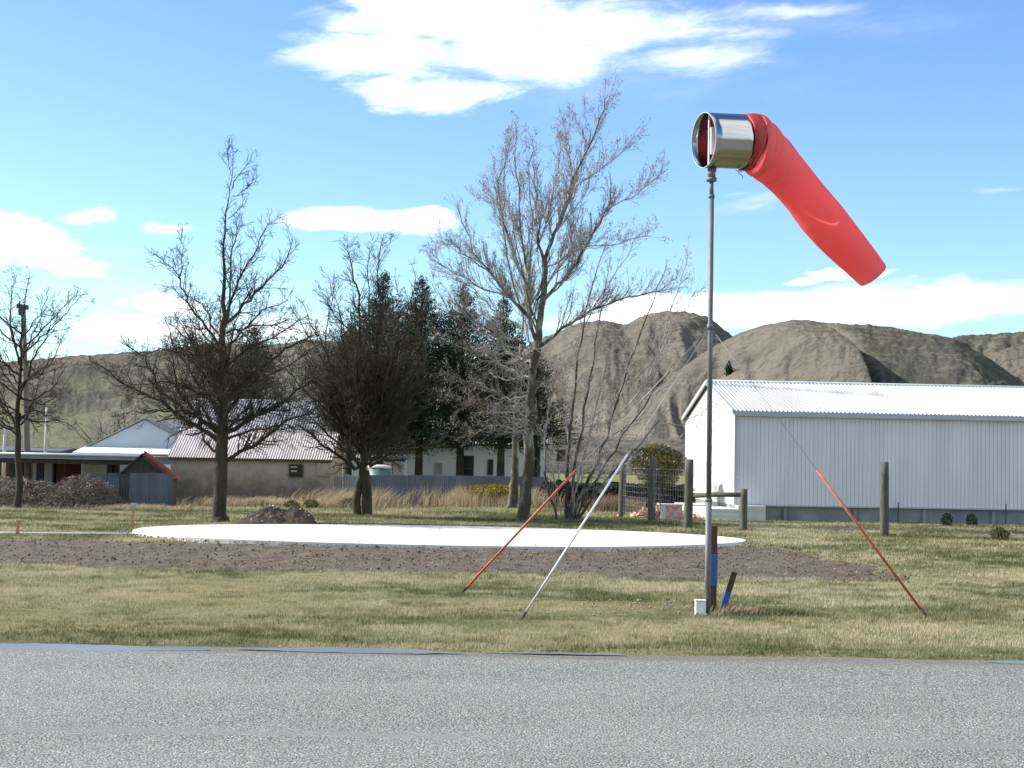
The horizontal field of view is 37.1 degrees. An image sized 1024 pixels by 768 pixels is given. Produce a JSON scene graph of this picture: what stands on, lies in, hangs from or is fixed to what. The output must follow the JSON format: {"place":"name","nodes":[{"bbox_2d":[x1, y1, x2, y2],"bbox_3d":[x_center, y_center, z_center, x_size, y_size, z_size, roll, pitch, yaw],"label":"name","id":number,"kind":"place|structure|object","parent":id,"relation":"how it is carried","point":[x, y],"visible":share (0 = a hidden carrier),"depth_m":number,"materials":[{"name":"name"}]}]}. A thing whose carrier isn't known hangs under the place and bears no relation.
{"place":"outdoors","nodes":[
{"label":"outdoors","id":0,"kind":"place"},
{"bbox_2d":[0,531,133,533],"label":"path","id":1,"kind":"structure","parent":0,"point":[68,532],"depth_m":46.36,"materials":[{"name":"white concrete"}]},
{"bbox_2d":[75,503,233,511],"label":"dry grass","id":2,"kind":"structure","parent":0,"point":[160,506],"depth_m":66.01,"materials":[{"name":"beige plant"}]},
{"bbox_2d":[0,341,577,435],"bbox_3d":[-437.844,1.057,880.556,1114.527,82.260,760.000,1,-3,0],"label":"hill","id":3,"kind":"structure","parent":0,"point":[90,389],"depth_m":693.86,"materials":[{"name":"green plant"}]},
{"bbox_2d":[176,494,417,508],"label":"dry grass","id":4,"kind":"structure","parent":0,"point":[259,502],"depth_m":71.71,"materials":[{"name":"beige plant"}]},
{"bbox_2d":[0,404,684,475],"bbox_3d":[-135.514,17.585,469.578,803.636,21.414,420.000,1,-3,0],"label":"hill","id":5,"kind":"structure","parent":0,"point":[59,436],"depth_m":344.97,"materials":[{"name":"brown soil"}]},
{"bbox_2d":[261,485,432,507],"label":"dry grass","id":6,"kind":"structure","parent":0,"point":[346,494],"depth_m":73.43,"materials":[{"name":"beige plant"}]},
{"bbox_2d":[0,646,1023,767],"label":"road","id":7,"kind":"structure","parent":0,"point":[223,707],"depth_m":15.53,"materials":[{"name":"grey asphalt"}]},
{"bbox_2d":[0,643,209,650],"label":"puddle","id":8,"kind":"object","parent":7,"relation":"on","point":[43,646],"visible":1,"depth_m":20.11,"materials":[{"name":"blue liquid"}]},
{"bbox_2d":[236,647,461,653],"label":"puddle","id":9,"kind":"object","parent":7,"relation":"on","point":[365,650],"visible":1,"depth_m":20.30,"materials":[{"name":"grey liquid"}]},
{"bbox_2d":[500,652,625,654],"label":"puddle","id":10,"kind":"object","parent":7,"relation":"on","point":[565,653],"visible":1,"depth_m":20.47,"materials":[{"name":"grey liquid"}]},
{"bbox_2d":[988,660,1023,663],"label":"puddle","id":11,"kind":"object","parent":7,"relation":"on","point":[1014,661],"visible":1,"depth_m":20.38,"materials":[{"name":"blue liquid"}]},
{"bbox_2d":[0,499,1023,660],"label":"lawn","id":12,"kind":"structure","parent":0,"point":[615,607],"depth_m":25.23,"materials":[{"name":"green plant"}]},
{"bbox_2d":[0,424,11,479],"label":"power pole","id":13,"kind":"object","parent":12,"relation":"on","point":[4,450],"visible":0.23,"depth_m":94.82,"materials":[{"name":"grey wood"}]},
{"bbox_2d":[16,520,20,533],"bbox_3d":[-14.689,4.310,45.412,0.143,0.539,0.060,1,-3,0],"label":"marker stake","id":14,"kind":"object","parent":12,"relation":"on","point":[18,526],"visible":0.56,"depth_m":45.39,"materials":[{"name":"brown wood"}]},
{"bbox_2d":[41,407,52,452],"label":"power pole","id":15,"kind":"object","parent":12,"relation":"on","point":[45,437],"visible":0.5,"depth_m":99.87,"materials":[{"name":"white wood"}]},
{"bbox_2d":[0,256,96,507],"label":"bare tree","id":16,"kind":"object","parent":12,"relation":"on","point":[16,420],"visible":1,"depth_m":65.27,"materials":[{"name":"brown plant"}]},
{"bbox_2d":[0,474,96,506],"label":"brush heap","id":17,"kind":"object","parent":12,"relation":"on","point":[7,489],"visible":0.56,"depth_m":68.35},
{"bbox_2d":[0,452,166,497],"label":"carport","id":18,"kind":"object","parent":12,"relation":"on","point":[55,468],"visible":0.48,"depth_m":72.59,"materials":[{"name":"grey metal"}]},
{"bbox_2d":[40,470,128,507],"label":"brush heap","id":19,"kind":"object","parent":12,"relation":"on","point":[90,488],"visible":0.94,"depth_m":67.17,"materials":[{"name":"brown wood"}]},
{"bbox_2d":[89,473,118,501],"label":"iron fence","id":20,"kind":"object","parent":12,"relation":"on","point":[112,478],"visible":0.37,"depth_m":72.84,"materials":[{"name":"grey metal"}]},
{"bbox_2d":[130,503,136,527],"bbox_3d":[-12.476,4.386,50.329,0.182,0.929,0.070,1,-3,0],"label":"marker stake","id":21,"kind":"object","parent":12,"relation":"on","point":[133,506],"visible":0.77,"depth_m":50.31,"materials":[{"name":"brown wood"}]},
{"bbox_2d":[118,473,173,506],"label":"iron fence","id":22,"kind":"object","parent":12,"relation":"on","point":[159,486],"visible":0.63,"depth_m":68.59,"materials":[{"name":"grey metal"}]},
{"bbox_2d":[117,450,179,505],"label":"hut","id":23,"kind":"object","parent":12,"relation":"on","point":[145,462],"visible":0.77,"depth_m":69.48,"materials":[{"name":"metal"}]},
{"bbox_2d":[82,134,343,521],"bbox_3d":[-11.201,-2.017,56.143,10.154,14.656,6.819,1,-3,0],"label":"bare tree","id":24,"kind":"object","parent":12,"relation":"on","point":[220,373],"visible":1,"depth_m":56.10,"materials":[{"name":"brown plant"}]},
{"bbox_2d":[205,327,300,399],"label":"conifer","id":25,"kind":"object","parent":12,"relation":"on","point":[274,377],"visible":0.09,"depth_m":99.70,"materials":[{"name":"green plant"}]},
{"bbox_2d":[232,505,316,523],"bbox_3d":[-8.299,4.665,53.909,4.025,0.802,2.990,1,-3,0],"label":"dirt mound","id":26,"kind":"object","parent":12,"relation":"on","point":[293,514],"visible":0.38,"depth_m":53.47,"materials":[{"name":"soil"}]},
{"bbox_2d":[282,499,299,508],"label":"tussock","id":27,"kind":"object","parent":12,"relation":"on","point":[290,502],"visible":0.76,"depth_m":70.02,"materials":[{"name":"green plant"}]},
{"bbox_2d":[302,498,318,507],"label":"tussock","id":28,"kind":"object","parent":12,"relation":"on","point":[312,501],"visible":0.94,"depth_m":71.02,"materials":[{"name":"green plant"}]},
{"bbox_2d":[334,473,356,494],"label":"iron fence","id":29,"kind":"object","parent":12,"relation":"on","point":[349,481],"visible":0.29,"depth_m":76.17,"materials":[{"name":"grey metal"}]},
{"bbox_2d":[340,497,352,507],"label":"tussock","id":30,"kind":"object","parent":12,"relation":"on","point":[346,500],"visible":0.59,"depth_m":71.95,"materials":[{"name":"green plant"}]},
{"bbox_2d":[303,323,392,474],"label":"conifer","id":31,"kind":"object","parent":12,"relation":"on","point":[349,471],"visible":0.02,"depth_m":85.71,"materials":[{"name":"green plant"}]},
{"bbox_2d":[0,497,701,518],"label":"grass","id":32,"kind":"structure","parent":12,"relation":"on","point":[377,510],"depth_m":69.41,"materials":[{"name":"green plant"}]},
{"bbox_2d":[264,219,459,515],"bbox_3d":[-6.123,-0.520,62.600,9.014,12.459,6.520,3,-3,-38],"label":"bare tree","id":33,"kind":"object","parent":12,"relation":"on","point":[365,406],"visible":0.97,"depth_m":62.16,"materials":[{"name":"brown plant"}]},
{"bbox_2d":[312,512,437,519],"bbox_3d":[-6.295,5.318,62.005,7.600,0.249,3.764,1,-3,0],"label":"grass tuft","id":34,"kind":"object","parent":12,"relation":"on","point":[388,516],"visible":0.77,"depth_m":61.68,"materials":[{"name":"plant"}]},
{"bbox_2d":[368,465,390,474],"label":"water tank","id":35,"kind":"object","parent":12,"relation":"on","point":[380,470],"visible":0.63,"depth_m":80.84,"materials":[{"name":"green plastic"}]},
{"bbox_2d":[322,270,443,464],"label":"conifer","id":36,"kind":"object","parent":12,"relation":"on","point":[392,303],"visible":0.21,"depth_m":84.79,"materials":[{"name":"green plant"}]},
{"bbox_2d":[373,275,473,474],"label":"conifer","id":37,"kind":"object","parent":12,"relation":"on","point":[419,462],"visible":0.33,"depth_m":85.58,"materials":[{"name":"green plant"}]},
{"bbox_2d":[133,524,745,550],"bbox_3d":[-2.252,4.832,48.157,19.206,0.200,11.797,1,-3,0],"label":"landing pad","id":38,"kind":"object","parent":12,"relation":"on","point":[439,536],"visible":0.72,"depth_m":46.58,"materials":[{"name":"concrete"}]},
{"bbox_2d":[382,509,514,514],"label":"grass tuft","id":39,"kind":"object","parent":12,"relation":"on","point":[462,511],"visible":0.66,"depth_m":67.56,"materials":[{"name":"plant"}]},
{"bbox_2d":[0,537,916,582],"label":"soil","id":40,"kind":"structure","parent":12,"relation":"on","point":[96,552],"depth_m":37.64,"materials":[{"name":"brown soil"}]},
{"bbox_2d":[370,475,547,503],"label":"iron fence","id":41,"kind":"object","parent":12,"relation":"on","point":[399,483],"visible":0.34,"depth_m":77.92,"materials":[{"name":"grey metal"}]},
{"bbox_2d":[410,282,509,491],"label":"conifer","id":42,"kind":"object","parent":12,"relation":"on","point":[443,414],"visible":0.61,"depth_m":84.57,"materials":[{"name":"green plant"}]},
{"bbox_2d":[392,482,603,508],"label":"dry grass","id":43,"kind":"structure","parent":12,"relation":"on","point":[462,499],"depth_m":76.18,"materials":[{"name":"beige plant"}]},
{"bbox_2d":[463,484,519,497],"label":"gorse bush","id":44,"kind":"object","parent":43,"relation":"on","point":[505,489],"visible":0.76,"depth_m":76.09,"materials":[{"name":"yellow plant"}]},
{"bbox_2d":[435,295,568,485],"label":"conifer","id":45,"kind":"object","parent":12,"relation":"on","point":[504,445],"visible":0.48,"depth_m":83.54,"materials":[{"name":"green plant"}]},
{"bbox_2d":[424,119,597,508],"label":"poplar","id":46,"kind":"object","parent":12,"relation":"on","point":[513,491],"visible":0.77,"depth_m":74.98,"materials":[{"name":"grey plant"}]},
{"bbox_2d":[0,531,1023,586],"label":"grass","id":47,"kind":"structure","parent":12,"relation":"on","point":[1009,560],"depth_m":38.75,"materials":[{"name":"green plant"}]},
{"bbox_2d":[2,527,1021,656],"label":"pebbles","id":48,"kind":"object","parent":12,"relation":"on","point":[638,599],"visible":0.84,"depth_m":35.09,"materials":[{"name":"stone"}]},
{"bbox_2d":[458,512,597,517],"bbox_3d":[0.823,5.577,64.814,7.134,0.251,3.379,2,-3,-11],"label":"grass tuft","id":49,"kind":"object","parent":12,"relation":"on","point":[501,515],"visible":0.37,"depth_m":64.73,"materials":[{"name":"plant"}]},
{"bbox_2d":[492,350,591,476],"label":"conifer","id":50,"kind":"object","parent":12,"relation":"on","point":[536,451],"visible":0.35,"depth_m":84.68,"materials":[{"name":"green plant"}]},
{"bbox_2d":[418,66,691,521],"bbox_3d":[1.793,-3.628,62.003,11.427,18.885,5.577,1,-3,0],"label":"poplar","id":51,"kind":"object","parent":12,"relation":"on","point":[524,508],"visible":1,"depth_m":62.26,"materials":[{"name":"grey plant"}]},
{"bbox_2d":[478,514,633,521],"bbox_3d":[2.346,5.558,63.729,7.522,0.241,3.336,1,-3,0],"label":"grass tuft","id":52,"kind":"object","parent":12,"relation":"on","point":[547,517],"visible":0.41,"depth_m":63.54,"materials":[{"name":"plant"}]},
{"bbox_2d":[548,464,613,482],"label":"post and rail fence","id":53,"kind":"object","parent":12,"relation":"on","point":[582,475],"visible":0.2,"depth_m":83.82,"materials":[{"name":"grey wood"}]},
{"bbox_2d":[537,516,676,522],"bbox_3d":[4.112,5.560,63.075,7.288,0.240,3.326,1,-3,0],"label":"grass tuft","id":54,"kind":"object","parent":12,"relation":"on","point":[606,518],"visible":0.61,"depth_m":62.81,"materials":[{"name":"green plant"}]},
{"bbox_2d":[539,479,684,507],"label":"hedge","id":55,"kind":"object","parent":12,"relation":"on","point":[641,490],"visible":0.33,"depth_m":77.65,"materials":[{"name":"brown plant"}]},
{"bbox_2d":[516,226,720,520],"bbox_3d":[4.326,-0.449,63.035,8.558,12.708,2.513,1,-3,0],"label":"young poplar","id":56,"kind":"object","parent":12,"relation":"on","point":[570,512],"visible":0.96,"depth_m":62.77,"materials":[{"name":"grey plant"}]},
{"bbox_2d":[629,442,686,503],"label":"evergreen bush","id":57,"kind":"object","parent":12,"relation":"on","point":[675,463],"visible":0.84,"depth_m":70.52,"materials":[{"name":"green plant"}]},
{"bbox_2d":[655,484,660,524],"bbox_3d":[5.706,4.726,60.006,0.258,1.616,0.050,1,-3,0],"label":"tool","id":58,"kind":"object","parent":12,"relation":"on","point":[659,506],"visible":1,"depth_m":59.99,"materials":[{"name":"metal"}]},
{"bbox_2d":[613,503,704,518],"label":"brick rubble","id":59,"kind":"object","parent":12,"relation":"on","point":[637,512],"visible":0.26,"depth_m":66.55,"materials":[{"name":"red brick"}]},
{"bbox_2d":[580,519,759,526],"bbox_3d":[6.055,5.470,60.508,7.710,0.248,3.212,1,-3,0],"label":"grass tuft","id":60,"kind":"object","parent":12,"relation":"on","point":[653,522],"visible":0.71,"depth_m":60.32,"materials":[{"name":"plant"}]},
{"bbox_2d":[660,503,682,518],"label":"concrete block","id":61,"kind":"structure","parent":12,"relation":"on","point":[673,511],"depth_m":65.64,"materials":[{"name":"concrete"}]},
{"bbox_2d":[618,459,746,530],"bbox_3d":[6.058,4.451,61.303,1.612,2.901,11.538,2,-3,-19],"label":"wire fence","id":62,"kind":"object","parent":12,"relation":"on","point":[689,495],"visible":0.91,"depth_m":57.60,"materials":[{"name":"grey wood"}]},
{"bbox_2d":[694,599,706,615],"bbox_3d":[3.176,3.782,25.771,0.190,0.287,0.170,1,-3,0],"label":"junction box","id":63,"kind":"object","parent":12,"relation":"on","point":[700,606],"visible":0.81,"depth_m":25.70,"materials":[{"name":"white paint"}]},
{"bbox_2d":[710,526,717,611],"bbox_3d":[3.473,3.282,26.402,0.141,1.655,0.098,1,-3,0],"label":"steel post","id":64,"kind":"object","parent":12,"relation":"on","point":[714,554],"visible":0.54,"depth_m":26.36,"materials":[{"name":"blue metal"}]},
{"bbox_2d":[708,607,724,617],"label":"grass tuft","id":65,"kind":"object","parent":12,"relation":"on","point":[713,614],"visible":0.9,"depth_m":25.46,"materials":[{"name":"beige plant"}]},
{"bbox_2d":[720,571,736,608],"bbox_3d":[3.755,3.590,26.491,0.316,0.677,0.062,2,-3,-14],"label":"leaning stake","id":66,"kind":"object","parent":12,"relation":"on","point":[728,590],"visible":0.87,"depth_m":26.48,"materials":[{"name":"blue paint"}]},
{"bbox_2d":[728,527,756,530],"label":"grass tuft","id":67,"kind":"object","parent":12,"relation":"on","point":[739,528],"visible":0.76,"depth_m":56.06,"materials":[{"name":"plant"}]},
{"bbox_2d":[712,604,777,616],"bbox_3d":[3.927,3.828,25.954,1.354,0.198,0.638,1,-3,0],"label":"grass tuft","id":68,"kind":"object","parent":12,"relation":"on","point":[749,610],"visible":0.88,"depth_m":25.89,"materials":[{"name":"plant"}]},
{"bbox_2d":[685,604,833,617],"bbox_3d":[4.292,3.875,26.211,2.572,0.142,1.191,1,-3,0],"label":"grass tuft","id":69,"kind":"object","parent":12,"relation":"on","point":[785,610],"visible":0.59,"depth_m":26.15,"materials":[{"name":"plant"}]},
{"bbox_2d":[691,112,885,614],"bbox_3d":[4.885,-0.213,26.564,3.592,8.902,1.058,2,-3,-19],"label":"windsock","id":70,"kind":"object","parent":12,"relation":"on","point":[760,148],"visible":1,"depth_m":26.31,"materials":[{"name":"red fabric"}]},
{"bbox_2d":[460,330,706,592],"bbox_3d":[1.127,1.593,27.586,5.498,5.076,0.062,-1,-3,36],"label":"guy wire","id":71,"kind":"object","parent":70,"relation":"attached to","point":[519,530],"visible":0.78,"depth_m":28.07,"materials":[{"name":"orange paint"}]},
{"bbox_2d":[521,330,707,618],"bbox_3d":[1.677,1.509,25.169,3.680,5.114,0.050,2,-3,-25],"label":"guy wire","id":72,"kind":"object","parent":70,"relation":"attached to","point":[571,541],"visible":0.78,"depth_m":24.88,"materials":[{"name":"metal"}]},
{"bbox_2d":[713,331,928,617],"bbox_3d":[5.324,1.616,26.097,3.993,5.110,0.062,1,-3,-4],"label":"guy wire","id":73,"kind":"object","parent":70,"relation":"attached to","point":[922,611],"visible":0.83,"depth_m":26.09,"materials":[{"name":"orange paint"}]},
{"bbox_2d":[674,379,1023,523],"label":"farm shed","id":74,"kind":"structure","parent":12,"relation":"on","point":[956,452],"depth_m":67.54,"materials":[{"name":"white painted corrugated metal"},{"name":"concrete"}]},
{"bbox_2d":[880,462,888,535],"bbox_3d":[13.225,4.234,54.249,0.325,2.924,0.325,1,-3,0],"label":"fence post","id":75,"kind":"object","parent":12,"relation":"on","point":[884,498],"visible":0.88,"depth_m":54.13,"materials":[{"name":"grey wood"}]},
{"bbox_2d":[866,532,911,536],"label":"grass tuft","id":76,"kind":"object","parent":12,"relation":"on","point":[885,533],"visible":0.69,"depth_m":54.09,"materials":[{"name":"green plant"}]},
{"bbox_2d":[897,502,898,521],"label":"steel standard","id":77,"kind":"object","parent":12,"relation":"on","point":[898,513],"visible":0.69,"depth_m":67.13,"materials":[{"name":"metal"}]},
{"bbox_2d":[940,513,952,525],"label":"weed clump","id":78,"kind":"object","parent":12,"relation":"on","point":[948,518],"visible":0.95,"depth_m":64.36,"materials":[{"name":"green plant"}]},
{"bbox_2d":[965,512,978,525],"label":"weed clump","id":79,"kind":"object","parent":12,"relation":"on","point":[970,518],"visible":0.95,"depth_m":64.38,"materials":[{"name":"green plant"}]},
{"bbox_2d":[989,526,1010,539],"bbox_3d":[16.939,5.218,53.019,0.789,0.602,0.692,1,-3,0],"label":"bush","id":80,"kind":"object","parent":12,"relation":"on","point":[999,533],"visible":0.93,"depth_m":52.94,"materials":[{"name":"green plant"}]},
{"bbox_2d":[1005,504,1006,524],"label":"steel standard","id":81,"kind":"object","parent":12,"relation":"on","point":[1006,514],"visible":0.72,"depth_m":66.71,"materials":[{"name":"metal"}]},
{"bbox_2d":[0,506,1023,557],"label":"grass","id":82,"kind":"structure","parent":0,"point":[971,533],"depth_m":55.77,"materials":[{"name":"green plant"}]},
{"bbox_2d":[0,0,1023,363],"label":"sky","id":83,"kind":"structure","parent":0,"point":[116,116],"materials":[{"name":"blue"}]},
{"bbox_2d":[556,449,565,461],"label":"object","id":84,"kind":"object","parent":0,"point":[561,454],"visible":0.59,"depth_m":83.21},
{"bbox_2d":[450,311,732,435],"bbox_3d":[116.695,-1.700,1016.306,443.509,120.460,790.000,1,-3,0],"label":"hill","id":85,"kind":"structure","parent":0,"point":[688,334],"depth_m":879.09,"materials":[{"name":"bare earth"},{"name":"rock"}]},
{"bbox_2d":[578,492,646,511],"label":"dry grass","id":86,"kind":"structure","parent":0,"point":[610,504],"depth_m":73.78,"materials":[{"name":"beige plant"}]},
{"bbox_2d":[546,473,684,484],"bbox_3d":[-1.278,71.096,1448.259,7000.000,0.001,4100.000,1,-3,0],"label":"ground","id":87,"kind":"structure","parent":0,"point":[632,479],"depth_m":204.52,"materials":[{"name":"plant"}]},
{"bbox_2d":[0,446,77,480],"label":"barn","id":88,"kind":"structure","parent":87,"relation":"on","point":[41,450],"depth_m":105.35,"materials":[{"name":"white metal"}]},
{"bbox_2d":[63,403,130,444],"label":"tree","id":89,"kind":"object","parent":87,"relation":"on","point":[97,432],"visible":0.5,"depth_m":160.30,"materials":[{"name":"brown plant"}]},
{"bbox_2d":[72,418,179,480],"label":"gabled house","id":90,"kind":"structure","parent":87,"relation":"on","point":[149,437],"depth_m":85.92,"materials":[{"name":"white metal"}]},
{"bbox_2d":[89,402,175,435],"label":"tree","id":91,"kind":"object","parent":87,"relation":"on","point":[117,419],"visible":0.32,"depth_m":150.41,"materials":[{"name":"brown plant"}]},
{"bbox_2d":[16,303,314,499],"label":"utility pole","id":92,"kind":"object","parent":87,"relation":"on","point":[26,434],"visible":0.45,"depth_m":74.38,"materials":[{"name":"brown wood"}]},
{"bbox_2d":[167,429,344,502],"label":"mud brick barn","id":93,"kind":"structure","parent":87,"relation":"on","point":[278,470],"depth_m":74.37,"materials":[{"name":"brown brick"}]},
{"bbox_2d":[289,464,302,477],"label":"window","id":94,"kind":"structure","parent":93,"relation":"in","point":[299,473],"depth_m":74.35,"materials":[{"name":"black glass"}]},
{"bbox_2d":[178,398,400,450],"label":"farm building","id":95,"kind":"structure","parent":87,"relation":"on","point":[263,417],"depth_m":89.50,"materials":[{"name":"white metal"}]},
{"bbox_2d":[342,444,409,494],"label":"garden cottage","id":96,"kind":"structure","parent":87,"relation":"on","point":[394,471],"depth_m":86.86,"materials":[{"name":"beige paint"}]},
{"bbox_2d":[391,463,393,474],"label":"window","id":97,"kind":"structure","parent":96,"relation":"in","point":[392,467],"depth_m":86.82,"materials":[{"name":"beige glass"}]},
{"bbox_2d":[396,463,399,474],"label":"window","id":98,"kind":"structure","parent":96,"relation":"in","point":[397,467],"depth_m":86.82,"materials":[{"name":"beige glass"}]},
{"bbox_2d":[404,418,549,481],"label":"white house","id":99,"kind":"structure","parent":87,"relation":"on","point":[478,462],"depth_m":89.88,"materials":[{"name":"paint"}]},
{"bbox_2d":[435,463,441,473],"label":"window","id":100,"kind":"structure","parent":99,"relation":"in","point":[438,466],"depth_m":89.84,"materials":[{"name":"grey glass"}]},
{"bbox_2d":[464,456,473,475],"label":"window","id":101,"kind":"structure","parent":99,"relation":"in","point":[468,460],"depth_m":89.86,"materials":[{"name":"glass"}]},
{"bbox_2d":[488,459,492,474],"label":"window","id":102,"kind":"structure","parent":99,"relation":"in","point":[490,461],"depth_m":89.84,"materials":[{"name":"glass"}]},
{"bbox_2d":[590,319,1023,439],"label":"hill","id":103,"kind":"structure","parent":0,"point":[803,350],"depth_m":618.74,"materials":[{"name":"bare earth"},{"name":"rock"}]},
{"bbox_2d":[724,361,734,375],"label":"lone tree","id":104,"kind":"object","parent":103,"relation":"on","point":[729,369],"visible":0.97,"depth_m":610.37,"materials":[{"name":"green plant"}]},
{"bbox_2d":[953,332,1023,356],"bbox_3d":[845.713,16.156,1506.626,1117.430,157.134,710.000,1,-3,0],"label":"hill","id":105,"kind":"structure","parent":0,"point":[986,345],"depth_m":1563.07,"materials":[{"name":"brown soil"}]},
{"bbox_2d":[987,345,1023,381],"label":"hill","id":106,"kind":"structure","parent":0,"point":[1010,360],"depth_m":1069.45,"materials":[{"name":"brown soil"}]}
]}

